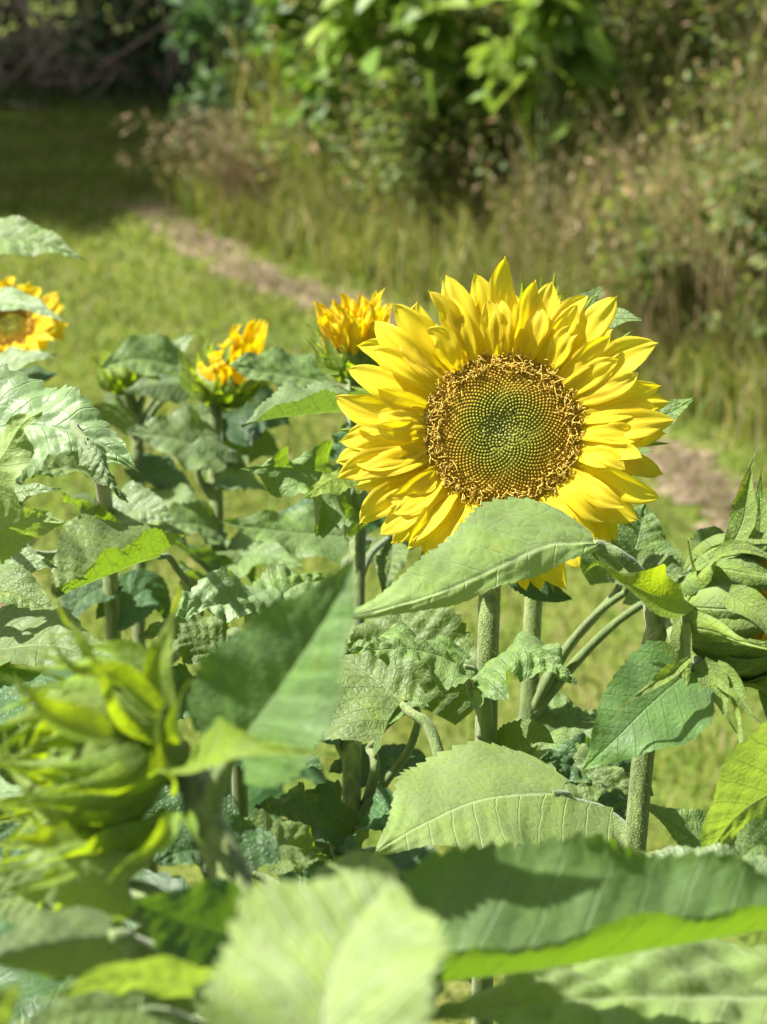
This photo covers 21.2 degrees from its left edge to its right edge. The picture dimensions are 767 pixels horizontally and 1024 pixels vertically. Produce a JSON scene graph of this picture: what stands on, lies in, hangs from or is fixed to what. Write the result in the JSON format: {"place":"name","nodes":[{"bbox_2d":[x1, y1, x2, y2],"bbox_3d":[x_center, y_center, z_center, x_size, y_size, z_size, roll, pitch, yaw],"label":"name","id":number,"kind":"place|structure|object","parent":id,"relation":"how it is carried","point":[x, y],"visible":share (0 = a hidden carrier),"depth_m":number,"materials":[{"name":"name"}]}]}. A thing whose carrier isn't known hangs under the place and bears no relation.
{"place":"outdoors","nodes":[
{"label":"outdoors","id":0,"kind":"place"},
{"bbox_2d":[0,0,766,1023],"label":"lawn","id":1,"kind":"structure","parent":0,"point":[662,798],"depth_m":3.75,"materials":[{"name":"green plant"}]},
{"bbox_2d":[0,412,114,798],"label":"sunflower","id":2,"kind":"object","parent":1,"relation":"on","point":[31,618],"visible":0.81,"depth_m":0.90,"materials":[{"name":"green plant"}]},
{"bbox_2d":[0,215,181,938],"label":"sunflower","id":3,"kind":"object","parent":1,"relation":"on","point":[29,327],"visible":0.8,"depth_m":1.49,"materials":[{"name":"yellow plant"}]},
{"bbox_2d":[0,363,203,1023],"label":"sunflower","id":4,"kind":"object","parent":1,"relation":"on","point":[104,538],"visible":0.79,"depth_m":1.14,"materials":[{"name":"green plant"}]},
{"bbox_2d":[0,0,207,69],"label":"hedge bush","id":5,"kind":"object","parent":1,"relation":"on","point":[50,5],"visible":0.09,"depth_m":9.31,"materials":[{"name":"green plant"}]},
{"bbox_2d":[0,77,255,113],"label":"shade grass","id":6,"kind":"structure","parent":1,"relation":"on","point":[53,94],"depth_m":8.32,"materials":[{"name":"green plant"}]},
{"bbox_2d":[0,0,256,108],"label":"dead brush pile","id":7,"kind":"object","parent":1,"relation":"on","point":[23,12],"visible":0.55,"depth_m":8.59,"materials":[{"name":"brown plant"}]},
{"bbox_2d":[51,0,260,102],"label":"hedge bush","id":8,"kind":"object","parent":1,"relation":"on","point":[156,55],"visible":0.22,"depth_m":8.47,"materials":[{"name":"green plant"}]},
{"bbox_2d":[0,554,355,1023],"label":"sunflower","id":9,"kind":"object","parent":1,"relation":"on","point":[109,776],"visible":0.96,"depth_m":0.62,"materials":[{"name":"green plant"}]},
{"bbox_2d":[75,331,341,872],"bbox_3d":[-0.158,0.283,1.729,0.274,0.886,0.249,0,20,0],"label":"sunflower","id":10,"kind":"object","parent":1,"relation":"on","point":[131,368],"visible":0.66,"depth_m":1.63,"materials":[{"name":"green plant"}]},
{"bbox_2d":[106,91,315,230],"bbox_3d":[-0.475,-1.033,6.043,0.627,0.408,0.739,-4,20,-11],"label":"dry grass clump","id":11,"kind":"object","parent":1,"relation":"on","point":[227,167],"visible":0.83,"depth_m":6.01,"materials":[{"name":"plant"}]},
{"bbox_2d":[123,319,304,818],"bbox_3d":[-0.117,0.316,1.583,0.300,0.924,0.296,-12,23,-29],"label":"sunflower","id":12,"kind":"object","parent":1,"relation":"on","point":[213,441],"visible":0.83,"depth_m":1.48,"materials":[{"name":"green plant"}]},
{"bbox_2d":[109,564,325,1023],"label":"sunflower","id":13,"kind":"object","parent":1,"relation":"on","point":[224,595],"visible":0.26,"depth_m":1.12,"materials":[{"name":"green plant"}]},
{"bbox_2d":[210,0,258,73],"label":"hedge bush","id":14,"kind":"object","parent":1,"relation":"on","point":[251,6],"depth_m":8.91,"materials":[{"name":"green plant"}]},
{"bbox_2d":[162,0,383,161],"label":"shrub","id":15,"kind":"object","parent":1,"relation":"on","point":[197,34],"visible":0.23,"depth_m":6.69,"materials":[{"name":"green plant"}]},
{"bbox_2d":[233,0,382,188],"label":"wild shrub","id":16,"kind":"object","parent":1,"relation":"on","point":[282,19],"visible":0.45,"depth_m":5.98,"materials":[{"name":"green plant"}]},
{"bbox_2d":[224,1,467,160],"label":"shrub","id":17,"kind":"object","parent":1,"relation":"on","point":[242,63],"visible":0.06,"depth_m":6.09,"materials":[{"name":"green plant"}]},
{"bbox_2d":[218,288,476,882],"bbox_3d":[-0.003,0.361,1.335,0.333,1.009,0.574,0,20,0],"label":"sunflower","id":18,"kind":"object","parent":1,"relation":"on","point":[321,518],"visible":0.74,"depth_m":1.16,"materials":[{"name":"green plant"}]},
{"bbox_2d":[240,0,536,225],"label":"herb thicket","id":19,"kind":"object","parent":1,"relation":"on","point":[411,108],"visible":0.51,"depth_m":5.57,"materials":[{"name":"green plant"}]},
{"bbox_2d":[305,0,520,220],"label":"wild shrub","id":20,"kind":"object","parent":1,"relation":"on","point":[429,23],"visible":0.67,"depth_m":5.47,"materials":[{"name":"green plant"}]},
{"bbox_2d":[150,41,766,474],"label":"bank grass","id":21,"kind":"structure","parent":1,"relation":"on","point":[304,215],"depth_m":5.33,"materials":[{"name":"green plant"}]},
{"bbox_2d":[297,32,631,235],"bbox_3d":[0.172,-1.026,5.646,0.847,0.666,0.878,-13,24,-31],"label":"dry grass clump","id":22,"kind":"object","parent":1,"relation":"on","point":[461,155],"visible":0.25,"depth_m":5.54,"materials":[{"name":"plant"}]},
{"bbox_2d":[166,0,766,308],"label":"tall weeds","id":23,"kind":"object","parent":1,"relation":"on","point":[701,112],"visible":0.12,"depth_m":5.27,"materials":[{"name":"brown plant"}]},
{"bbox_2d":[197,830,766,1023],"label":"sunflower","id":24,"kind":"object","parent":1,"relation":"on","point":[363,937],"visible":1,"depth_m":0.62,"materials":[{"name":"green plant"}]},
{"bbox_2d":[242,0,766,243],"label":"herb leaves","id":25,"kind":"object","parent":1,"relation":"on","point":[718,79],"visible":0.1,"depth_m":5.07,"materials":[{"name":"green plant"}]},
{"bbox_2d":[336,0,680,225],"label":"herb thicket","id":26,"kind":"object","parent":1,"relation":"on","point":[437,147],"visible":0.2,"depth_m":5.43,"materials":[{"name":"green plant"}]},
{"bbox_2d":[321,256,696,1023],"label":"sunflower","id":27,"kind":"object","parent":1,"relation":"on","point":[493,388],"visible":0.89,"depth_m":1.00,"materials":[{"name":"yellow plant"}]},
{"bbox_2d":[465,0,632,248],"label":"wild shrub","id":28,"kind":"object","parent":1,"relation":"on","point":[586,53],"visible":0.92,"depth_m":5.11,"materials":[{"name":"green plant"}]},
{"bbox_2d":[352,445,766,854],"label":"sunflower","id":29,"kind":"object","parent":1,"relation":"on","point":[708,616],"visible":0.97,"depth_m":0.90,"materials":[{"name":"green plant"}]},
{"bbox_2d":[467,504,724,983],"bbox_3d":[0.074,0.425,1.220,0.301,0.966,0.344,0,20,0],"label":"sunflower","id":30,"kind":"object","parent":1,"relation":"on","point":[565,720],"visible":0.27,"depth_m":1.12,"materials":[{"name":"green plant"}]},
{"bbox_2d":[450,121,754,293],"bbox_3d":[0.550,-0.715,5.033,0.769,0.501,0.840,0,20,0],"label":"dry grass clump","id":31,"kind":"object","parent":1,"relation":"on","point":[533,213],"visible":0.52,"depth_m":4.98,"materials":[{"name":"plant"}]},
{"bbox_2d":[450,0,761,237],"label":"bramble bush","id":32,"kind":"object","parent":1,"relation":"on","point":[471,19],"visible":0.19,"depth_m":5.43,"materials":[{"name":"green plant"}]},
{"bbox_2d":[492,92,765,375],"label":"dry grass clump","id":33,"kind":"object","parent":1,"relation":"on","point":[673,245],"visible":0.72,"depth_m":4.49,"materials":[{"name":"plant"}]},
{"bbox_2d":[568,62,766,378],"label":"dry grass clump","id":34,"kind":"object","parent":1,"relation":"on","point":[729,276],"visible":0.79,"depth_m":4.41,"materials":[{"name":"plant"}]},
{"bbox_2d":[581,125,766,379],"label":"wild shrub","id":35,"kind":"object","parent":1,"relation":"on","point":[754,170],"visible":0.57,"depth_m":4.49,"materials":[{"name":"green plant"}]},
{"bbox_2d":[585,0,766,183],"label":"bramble bush","id":36,"kind":"object","parent":1,"relation":"on","point":[733,6],"visible":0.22,"depth_m":5.34,"materials":[{"name":"green plant"}]},
{"bbox_2d":[596,0,766,275],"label":"dry grass clump","id":37,"kind":"object","parent":1,"relation":"on","point":[735,83],"visible":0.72,"depth_m":4.71,"materials":[{"name":"plant"}]},
{"bbox_2d":[639,689,766,876],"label":"sunflower","id":38,"kind":"object","parent":1,"relation":"on","point":[733,819],"visible":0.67,"depth_m":0.84,"materials":[{"name":"green plant"}]},
{"bbox_2d":[105,197,766,532],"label":"dirt track","id":39,"kind":"structure","parent":0,"point":[682,491],"depth_m":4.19,"materials":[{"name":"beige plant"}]}
]}

